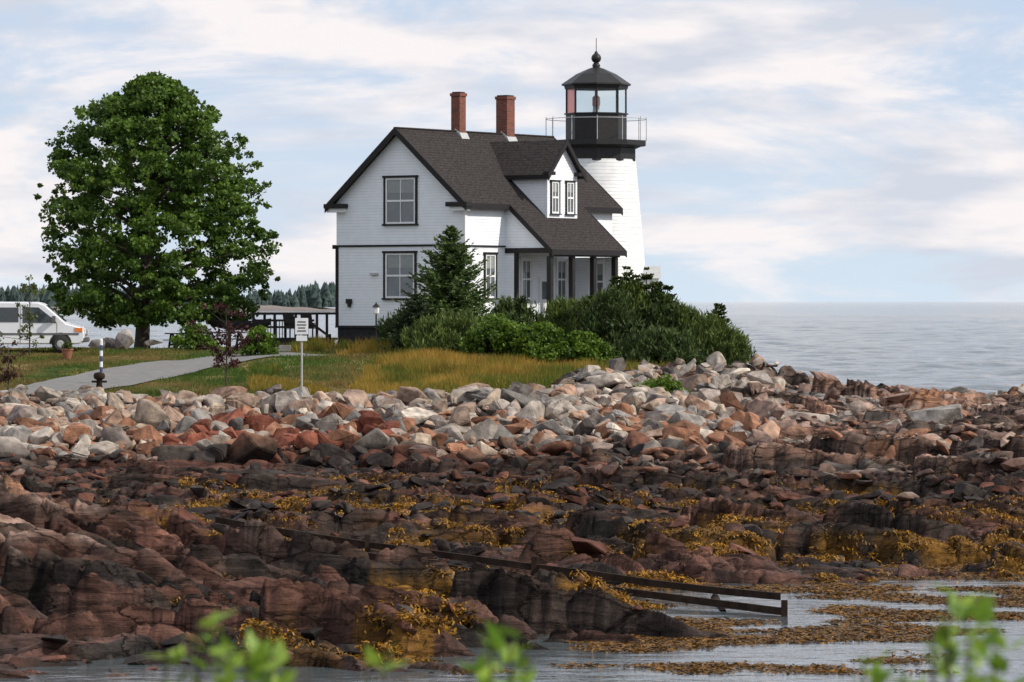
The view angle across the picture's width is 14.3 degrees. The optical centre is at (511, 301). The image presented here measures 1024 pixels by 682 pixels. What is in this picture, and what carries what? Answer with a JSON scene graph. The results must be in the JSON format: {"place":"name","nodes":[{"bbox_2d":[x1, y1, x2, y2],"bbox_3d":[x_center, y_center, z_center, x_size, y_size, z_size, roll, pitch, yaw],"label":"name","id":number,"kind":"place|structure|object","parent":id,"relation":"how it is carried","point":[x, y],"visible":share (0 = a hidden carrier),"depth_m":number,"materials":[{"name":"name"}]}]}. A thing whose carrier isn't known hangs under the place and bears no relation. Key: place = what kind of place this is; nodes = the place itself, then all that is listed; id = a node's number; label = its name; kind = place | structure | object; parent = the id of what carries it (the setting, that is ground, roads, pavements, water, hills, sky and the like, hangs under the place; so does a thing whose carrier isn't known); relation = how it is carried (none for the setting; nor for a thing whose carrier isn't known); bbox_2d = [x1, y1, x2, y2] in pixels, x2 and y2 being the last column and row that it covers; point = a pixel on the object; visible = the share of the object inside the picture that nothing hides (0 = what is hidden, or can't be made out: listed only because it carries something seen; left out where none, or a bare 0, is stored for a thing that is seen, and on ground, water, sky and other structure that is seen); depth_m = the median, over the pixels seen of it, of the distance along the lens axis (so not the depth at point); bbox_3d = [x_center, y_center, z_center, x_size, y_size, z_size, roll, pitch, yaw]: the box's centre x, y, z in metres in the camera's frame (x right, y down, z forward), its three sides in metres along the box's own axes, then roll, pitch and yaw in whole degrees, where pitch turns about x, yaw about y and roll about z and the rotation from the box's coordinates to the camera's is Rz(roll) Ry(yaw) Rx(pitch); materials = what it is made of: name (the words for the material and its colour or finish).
{"place":"outdoors","nodes":[
{"label":"outdoors","id":0,"kind":"place"},
{"bbox_2d":[0,352,323,393],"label":"driveway","id":1,"kind":"structure","parent":0,"point":[128,375],"depth_m":162.27,"materials":[{"name":"asphalt"}]},
{"bbox_2d":[92,372,106,387],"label":"mooring bollard","id":2,"kind":"object","parent":1,"relation":"on","point":[99,377],"visible":0.82,"depth_m":152.40,"materials":[{"name":"metal"}]},
{"bbox_2d":[100,339,102,380],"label":"striped marker post","id":3,"kind":"object","parent":1,"relation":"on","point":[101,355],"visible":0.79,"depth_m":156.95,"materials":[{"name":"metal"}]},
{"bbox_2d":[51,305,334,310],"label":"island","id":4,"kind":"structure","parent":0,"point":[271,308],"depth_m":2627.19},
{"bbox_2d":[0,281,334,306],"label":"distant forest","id":5,"kind":"object","parent":4,"relation":"on","point":[314,295],"visible":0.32,"depth_m":2671.79,"materials":[{"name":"green plant"}]},
{"bbox_2d":[0,348,1023,678],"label":"ground","id":6,"kind":"structure","parent":0,"point":[114,574],"depth_m":89.41,"materials":[{"name":"stone"}]},
{"bbox_2d":[0,340,25,390],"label":"red maple sapling","id":7,"kind":"object","parent":6,"relation":"on","point":[5,375],"visible":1,"depth_m":149.49,"materials":[{"name":"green plant"}]},
{"bbox_2d":[0,274,47,355],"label":"sapling","id":8,"kind":"object","parent":6,"relation":"on","point":[33,285],"visible":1,"depth_m":173.98,"materials":[{"name":"green plant"}]},
{"bbox_2d":[0,302,89,351],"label":"white van","id":9,"kind":"object","parent":6,"relation":"on","point":[54,328],"visible":0.83,"depth_m":176.90,"materials":[{"name":"paint"}]},
{"bbox_2d":[61,340,73,359],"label":"flower pot","id":10,"kind":"object","parent":6,"relation":"on","point":[67,352],"visible":1,"depth_m":171.85,"materials":[{"name":"ceramic"}]},
{"bbox_2d":[88,329,162,348],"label":"garden boulders","id":11,"kind":"object","parent":6,"relation":"on","point":[123,339],"visible":0.81,"depth_m":180.66,"materials":[{"name":"stone"}]},
{"bbox_2d":[33,71,281,347],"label":"maple tree","id":12,"kind":"object","parent":6,"relation":"on","point":[127,122],"visible":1,"depth_m":185.02,"materials":[{"name":"green plant"}]},
{"bbox_2d":[169,322,221,350],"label":"garden shrub","id":13,"kind":"object","parent":6,"relation":"on","point":[191,340],"visible":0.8,"depth_m":177.47,"materials":[{"name":"green plant"}]},
{"bbox_2d":[141,610,297,681],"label":"foreground shrub","id":14,"kind":"object","parent":6,"relation":"on","point":[257,665],"visible":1,"depth_m":6.68,"materials":[{"name":"green plant"}]},
{"bbox_2d":[187,302,263,386],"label":"red maple sapling","id":15,"kind":"object","parent":6,"relation":"on","point":[233,363],"visible":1,"depth_m":150.48,"materials":[{"name":"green plant"}]},
{"bbox_2d":[209,318,270,346],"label":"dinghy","id":16,"kind":"object","parent":6,"relation":"on","point":[216,322],"visible":0.56,"depth_m":185.52,"materials":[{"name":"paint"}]},
{"bbox_2d":[237,325,279,355],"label":"garden shrub","id":17,"kind":"object","parent":6,"relation":"on","point":[256,347],"visible":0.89,"depth_m":171.69,"materials":[{"name":"green plant"}]},
{"bbox_2d":[0,344,550,396],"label":"lawn grass","id":18,"kind":"structure","parent":6,"relation":"on","point":[186,381],"depth_m":164.93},
{"bbox_2d":[252,312,337,345],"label":"wooden deck","id":19,"kind":"structure","parent":6,"relation":"on","point":[274,320],"depth_m":184.00,"materials":[{"name":"brown wood"}]},
{"bbox_2d":[283,315,299,337],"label":"deck chair","id":20,"kind":"object","parent":19,"relation":"on","point":[288,317],"visible":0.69,"depth_m":185.38,"materials":[{"name":"brown wood"}]},
{"bbox_2d":[295,318,307,385],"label":"parking sign","id":21,"kind":"object","parent":6,"relation":"on","point":[301,326],"visible":0.95,"depth_m":149.74,"materials":[{"name":"metal"}]},
{"bbox_2d":[338,328,379,345],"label":"foundation","id":22,"kind":"object","parent":6,"relation":"on","point":[352,334],"visible":0.07,"depth_m":183.48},
{"bbox_2d":[337,136,611,325],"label":"walls","id":23,"kind":"structure","parent":22,"relation":"on","point":[360,221],"depth_m":182.62,"materials":[{"name":"wood"}]},
{"bbox_2d":[327,208,345,212],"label":"soffit","id":24,"kind":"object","parent":23,"relation":"attached to","point":[338,210],"visible":1,"depth_m":183.72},
{"bbox_2d":[323,204,347,208],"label":"eave return","id":25,"kind":"object","parent":24,"relation":"on","point":[332,206],"visible":1,"depth_m":183.62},
{"bbox_2d":[335,247,338,325],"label":"corner board","id":26,"kind":"object","parent":23,"relation":"attached to","point":[337,286],"visible":1,"depth_m":184.00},
{"bbox_2d":[334,135,395,203],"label":"roof landward","id":27,"kind":"object","parent":23,"relation":"on","point":[367,166],"visible":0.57,"depth_m":183.10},
{"bbox_2d":[336,244,441,246],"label":"belt gable","id":28,"kind":"structure","parent":23,"relation":"attached to","point":[406,245],"depth_m":182.36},
{"bbox_2d":[387,255,412,295],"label":"window lower glass","id":29,"kind":"object","parent":23,"relation":"attached to","point":[395,285],"visible":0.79,"depth_m":182.07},
{"bbox_2d":[388,255,412,267],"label":"lower blind window","id":30,"kind":"structure","parent":29,"relation":"attached to","point":[400,261],"depth_m":182.00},
{"bbox_2d":[387,180,413,221],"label":"window upper glass","id":31,"kind":"object","parent":23,"relation":"attached to","point":[393,211],"visible":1,"depth_m":182.04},
{"bbox_2d":[383,178,384,223],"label":"upper casing window","id":32,"kind":"structure","parent":31,"relation":"attached to","point":[383,200],"depth_m":182.46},
{"bbox_2d":[385,178,386,223],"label":"upper sash window","id":33,"kind":"structure","parent":31,"relation":"attached to","point":[385,200],"depth_m":182.43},
{"bbox_2d":[388,179,413,192],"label":"upper blind window","id":34,"kind":"structure","parent":31,"relation":"attached to","point":[407,185],"depth_m":181.97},
{"bbox_2d":[415,177,417,223],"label":"upper casing window","id":35,"kind":"structure","parent":31,"relation":"attached to","point":[416,200],"depth_m":181.46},
{"bbox_2d":[462,211,465,283],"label":"corner board","id":36,"kind":"object","parent":23,"relation":"attached to","point":[464,226],"visible":0.36,"depth_m":179.98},
{"bbox_2d":[487,268,493,295],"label":"window side glass","id":37,"kind":"object","parent":23,"relation":"attached to","point":[488,279],"visible":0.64,"depth_m":181.64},
{"bbox_2d":[397,128,620,207],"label":"roof","id":38,"kind":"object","parent":23,"relation":"on","point":[468,170],"visible":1,"depth_m":183.44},
{"bbox_2d":[324,128,394,212],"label":"rake","id":39,"kind":"object","parent":38,"relation":"attached to","point":[362,167],"visible":1,"depth_m":182.77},
{"bbox_2d":[394,127,466,210],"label":"rake","id":40,"kind":"object","parent":38,"relation":"attached to","point":[427,165],"visible":1,"depth_m":180.62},
{"bbox_2d":[451,96,465,132],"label":"chimney","id":41,"kind":"object","parent":38,"relation":"on","point":[458,113],"visible":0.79,"depth_m":185.51,"materials":[{"name":"brick"}]},
{"bbox_2d":[445,202,471,206],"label":"eave return","id":42,"kind":"object","parent":38,"relation":"on","point":[452,204],"visible":1,"depth_m":179.72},
{"bbox_2d":[396,127,553,136],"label":"ridge cap","id":43,"kind":"object","parent":38,"relation":"on","point":[472,131],"visible":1,"depth_m":186.58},
{"bbox_2d":[467,203,509,209],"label":"eave fascia","id":44,"kind":"structure","parent":38,"relation":"attached to","point":[491,206],"depth_m":180.91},
{"bbox_2d":[496,99,514,136],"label":"chimney","id":45,"kind":"object","parent":38,"relation":"on","point":[505,116],"visible":0.64,"depth_m":188.49,"materials":[{"name":"brick"}]},
{"bbox_2d":[585,207,621,213],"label":"eave fascia","id":46,"kind":"structure","parent":38,"relation":"attached to","point":[605,210],"depth_m":188.47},
{"bbox_2d":[523,261,529,296],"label":"window","id":47,"kind":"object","parent":23,"relation":"attached to","point":[528,285],"visible":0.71,"depth_m":183.93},
{"bbox_2d":[520,259,522,295],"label":"window frame","id":48,"kind":"structure","parent":47,"relation":"on","point":[521,277],"depth_m":183.47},
{"bbox_2d":[490,140,565,174],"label":"dormer roof","id":49,"kind":"structure","parent":23,"relation":"on","point":[526,157],"depth_m":184.75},
{"bbox_2d":[503,174,547,179],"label":"dormer fascia","id":50,"kind":"structure","parent":49,"relation":"attached to","point":[513,177],"depth_m":183.88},
{"bbox_2d":[548,139,567,180],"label":"dormer rake","id":51,"kind":"object","parent":49,"relation":"attached to","point":[558,159],"visible":1,"depth_m":183.76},
{"bbox_2d":[539,277,546,314],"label":"door","id":52,"kind":"structure","parent":23,"relation":"attached to","point":[541,300],"depth_m":184.77,"materials":[{"name":"white wood"}]},
{"bbox_2d":[512,149,576,217],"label":"dormer body","id":53,"kind":"object","parent":23,"relation":"attached to","point":[533,190],"visible":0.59,"depth_m":184.29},
{"bbox_2d":[545,179,547,217],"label":"dormer corner","id":54,"kind":"object","parent":53,"relation":"attached to","point":[546,197],"visible":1,"depth_m":183.53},
{"bbox_2d":[558,262,564,296],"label":"window","id":55,"kind":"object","parent":23,"relation":"attached to","point":[559,285],"visible":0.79,"depth_m":186.21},
{"bbox_2d":[511,205,624,250],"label":"porch roof","id":56,"kind":"structure","parent":23,"relation":"attached to","point":[584,230],"depth_m":183.67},
{"bbox_2d":[510,205,552,255],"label":"porch rake","id":57,"kind":"object","parent":56,"relation":"attached to","point":[531,230],"visible":1,"depth_m":181.52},
{"bbox_2d":[553,249,625,255],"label":"porch fascia","id":58,"kind":"structure","parent":56,"relation":"attached to","point":[590,252],"depth_m":183.34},
{"bbox_2d":[566,146,583,178],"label":"dormer roof","id":59,"kind":"structure","parent":23,"relation":"attached to","point":[573,161],"depth_m":185.14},
{"bbox_2d":[568,141,586,181],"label":"dormer rake","id":60,"kind":"object","parent":59,"relation":"attached to","point":[577,163],"visible":1,"depth_m":185.01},
{"bbox_2d":[597,264,602,298],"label":"window","id":61,"kind":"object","parent":23,"relation":"attached to","point":[599,285],"visible":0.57,"depth_m":186.10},
{"bbox_2d":[373,302,379,337],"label":"garden lamp post","id":62,"kind":"object","parent":6,"relation":"on","point":[376,306],"visible":0.93,"depth_m":176.47,"materials":[{"name":"black metal"}]},
{"bbox_2d":[373,304,409,345],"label":"juniper bush","id":63,"kind":"object","parent":6,"relation":"on","point":[380,330],"visible":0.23,"depth_m":172.69,"materials":[{"name":"green plant"}]},
{"bbox_2d":[0,351,798,469],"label":"shore boulders","id":64,"kind":"object","parent":6,"relation":"on","point":[241,428],"visible":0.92,"depth_m":137.19,"materials":[{"name":"stone"}]},
{"bbox_2d":[380,293,432,351],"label":"bush","id":65,"kind":"object","parent":6,"relation":"on","point":[415,311],"visible":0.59,"depth_m":170.69,"materials":[{"name":"green plant"}]},
{"bbox_2d":[400,306,489,354],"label":"juniper bush","id":66,"kind":"object","parent":6,"relation":"on","point":[445,330],"visible":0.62,"depth_m":169.16,"materials":[{"name":"green plant"}]},
{"bbox_2d":[363,619,535,681],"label":"foreground shrub","id":67,"kind":"object","parent":6,"relation":"on","point":[509,654],"visible":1,"depth_m":6.59,"materials":[{"name":"green plant"}]},
{"bbox_2d":[381,225,522,342],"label":"spruce tree","id":68,"kind":"object","parent":6,"relation":"on","point":[447,278],"visible":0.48,"depth_m":172.54,"materials":[{"name":"green plant"}]},
{"bbox_2d":[39,525,885,672],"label":"tidal rocks","id":69,"kind":"object","parent":6,"relation":"on","point":[312,633],"visible":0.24,"depth_m":69.28,"materials":[{"name":"stone"}]},
{"bbox_2d":[242,334,698,394],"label":"tall grass","id":70,"kind":"structure","parent":6,"relation":"on","point":[422,369],"depth_m":159.48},
{"bbox_2d":[0,370,962,433],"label":"boulders","id":71,"kind":"object","parent":6,"relation":"on","point":[408,395],"visible":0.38,"depth_m":145.57,"materials":[{"name":"stone"}]},
{"bbox_2d":[458,313,531,358],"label":"leafy shrub","id":72,"kind":"object","parent":6,"relation":"on","point":[492,333],"visible":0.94,"depth_m":166.32,"materials":[{"name":"green plant"}]},
{"bbox_2d":[213,516,787,616],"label":"slipway rails","id":73,"kind":"object","parent":6,"relation":"on","point":[369,546],"visible":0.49,"depth_m":83.81,"materials":[{"name":"metal"}]},
{"bbox_2d":[0,422,1023,538],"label":"tidal rocks","id":74,"kind":"object","parent":6,"relation":"on","point":[995,485],"visible":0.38,"depth_m":117.64,"materials":[{"name":"stone"}]},
{"bbox_2d":[484,295,540,325],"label":"juniper bush","id":75,"kind":"object","parent":6,"relation":"on","point":[508,305],"visible":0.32,"depth_m":174.63,"materials":[{"name":"green plant"}]},
{"bbox_2d":[492,320,577,363],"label":"leafy shrub","id":76,"kind":"object","parent":6,"relation":"on","point":[543,334],"visible":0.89,"depth_m":166.00,"materials":[{"name":"green plant"}]},
{"bbox_2d":[538,294,577,336],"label":"mugo pine","id":77,"kind":"object","parent":6,"relation":"on","point":[557,313],"visible":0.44,"depth_m":171.52,"materials":[{"name":"green plant"}]},
{"bbox_2d":[562,292,596,337],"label":"mugo pine","id":78,"kind":"object","parent":6,"relation":"on","point":[571,324],"visible":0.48,"depth_m":170.80,"materials":[{"name":"green plant"}]},
{"bbox_2d":[547,330,620,363],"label":"leafy shrub","id":79,"kind":"object","parent":6,"relation":"on","point":[583,344],"visible":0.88,"depth_m":165.99,"materials":[{"name":"green plant"}]},
{"bbox_2d":[158,473,1023,662],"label":"rockweed","id":80,"kind":"object","parent":6,"relation":"on","point":[276,630],"visible":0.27,"depth_m":93.97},
{"bbox_2d":[546,38,660,291],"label":"lighthouse","id":81,"kind":"object","parent":6,"relation":"on","point":[603,146],"visible":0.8,"depth_m":194.66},
{"bbox_2d":[575,282,644,354],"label":"mugo pine","id":82,"kind":"object","parent":6,"relation":"on","point":[611,319],"visible":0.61,"depth_m":169.52,"materials":[{"name":"green plant"}]},
{"bbox_2d":[619,266,635,300],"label":"young pine","id":83,"kind":"object","parent":6,"relation":"on","point":[626,274],"visible":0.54,"depth_m":170.90,"materials":[{"name":"green plant"}]},
{"bbox_2d":[284,483,980,601],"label":"boulders","id":84,"kind":"object","parent":6,"relation":"on","point":[585,546],"visible":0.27,"depth_m":91.13,"materials":[{"name":"stone"}]},
{"bbox_2d":[617,276,660,334],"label":"mugo pine","id":85,"kind":"object","parent":6,"relation":"on","point":[639,299],"visible":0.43,"depth_m":170.65,"materials":[{"name":"green plant"}]},
{"bbox_2d":[637,267,658,322],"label":"young pine","id":86,"kind":"object","parent":6,"relation":"on","point":[646,276],"visible":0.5,"depth_m":170.88,"materials":[{"name":"green plant"}]},
{"bbox_2d":[647,281,666,313],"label":"young pine","id":87,"kind":"object","parent":6,"relation":"on","point":[658,285],"visible":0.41,"depth_m":170.84,"materials":[{"name":"green plant"}]},
{"bbox_2d":[608,323,708,365],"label":"mugo pine","id":88,"kind":"object","parent":6,"relation":"on","point":[664,344],"visible":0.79,"depth_m":167.24,"materials":[{"name":"green plant"}]},
{"bbox_2d":[635,286,681,334],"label":"mugo pine","id":89,"kind":"object","parent":6,"relation":"on","point":[656,316],"visible":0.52,"depth_m":170.40,"materials":[{"name":"green plant"}]},
{"bbox_2d":[635,373,689,393],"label":"beach rose","id":90,"kind":"object","parent":6,"relation":"on","point":[666,383],"visible":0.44,"depth_m":152.80,"materials":[{"name":"green plant"}]},
{"bbox_2d":[661,285,679,327],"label":"young pine","id":91,"kind":"object","parent":6,"relation":"on","point":[667,287],"visible":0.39,"depth_m":170.87,"materials":[{"name":"green plant"}]},
{"bbox_2d":[661,300,706,342],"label":"mugo pine","id":92,"kind":"object","parent":6,"relation":"on","point":[688,313],"visible":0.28,"depth_m":170.54,"materials":[{"name":"green plant"}]},
{"bbox_2d":[689,309,747,366],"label":"mugo pine","id":93,"kind":"object","parent":6,"relation":"on","point":[707,330],"visible":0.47,"depth_m":169.41,"materials":[{"name":"green plant"}]},
{"bbox_2d":[706,303,730,328],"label":"young pine","id":94,"kind":"object","parent":6,"relation":"on","point":[719,309],"visible":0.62,"depth_m":170.86,"materials":[{"name":"green plant"}]},
{"bbox_2d":[703,322,756,366],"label":"mugo pine","id":95,"kind":"object","parent":6,"relation":"on","point":[735,334],"visible":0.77,"depth_m":169.67,"materials":[{"name":"green plant"}]},
{"bbox_2d":[723,365,1023,444],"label":"shore boulders","id":96,"kind":"object","parent":6,"relation":"on","point":[832,393],"visible":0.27,"depth_m":152.06,"materials":[{"name":"stone"}]},
{"bbox_2d":[853,582,1023,681],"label":"foreground shrub","id":97,"kind":"object","parent":6,"relation":"on","point":[981,612],"visible":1,"depth_m":6.28,"materials":[{"name":"green plant"}]},
{"bbox_2d":[0,302,1023,681],"bbox_3d":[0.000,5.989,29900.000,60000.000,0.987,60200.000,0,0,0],"label":"sea","id":98,"kind":"structure","parent":0,"point":[944,346],"depth_m":86.84,"materials":[{"name":"grey liquid"}]},
{"bbox_2d":[444,557,1023,674],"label":"floating rockweed","id":99,"kind":"object","parent":98,"relation":"on","point":[868,630],"visible":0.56,"depth_m":75.30,"materials":[{"name":"plant"}]},
{"bbox_2d":[0,0,1023,301],"label":"sky","id":100,"kind":"structure","parent":0,"point":[794,150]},
{"bbox_2d":[575,257,610,300],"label":"porch end wall","id":101,"kind":"structure","parent":0,"point":[580,276],"depth_m":186.65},
{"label":"porch floor","id":102,"kind":"structure","parent":0,"visible":0},
{"bbox_2d":[506,253,513,300],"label":"porch return","id":103,"kind":"object","parent":102,"relation":"on","point":[509,274],"visible":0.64,"depth_m":182.41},
{"bbox_2d":[514,253,518,297],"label":"porch return trim","id":104,"kind":"structure","parent":103,"relation":"attached to","point":[516,274],"depth_m":182.20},
{"bbox_2d":[505,248,548,252],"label":"porch beam side","id":105,"kind":"structure","parent":103,"relation":"on","point":[525,250],"depth_m":181.84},
{"bbox_2d":[506,210,543,247],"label":"porch gable","id":106,"kind":"structure","parent":105,"relation":"on","point":[519,234],"depth_m":182.19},
{"bbox_2d":[547,256,553,311],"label":"post","id":107,"kind":"object","parent":102,"relation":"on","point":[550,277],"visible":0.64,"depth_m":181.17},
{"bbox_2d":[569,257,574,301],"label":"post","id":108,"kind":"object","parent":102,"relation":"on","point":[572,277],"visible":0.64,"depth_m":182.57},
{"bbox_2d":[549,253,619,256],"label":"porch beam","id":109,"kind":"structure","parent":108,"relation":"on","point":[582,255],"depth_m":183.24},
{"bbox_2d":[590,257,596,298],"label":"post","id":110,"kind":"object","parent":102,"relation":"on","point":[593,274],"visible":0.64,"depth_m":183.97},
{"bbox_2d":[611,257,617,285],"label":"post","id":111,"kind":"object","parent":102,"relation":"on","point":[614,266],"visible":0.36,"depth_m":185.41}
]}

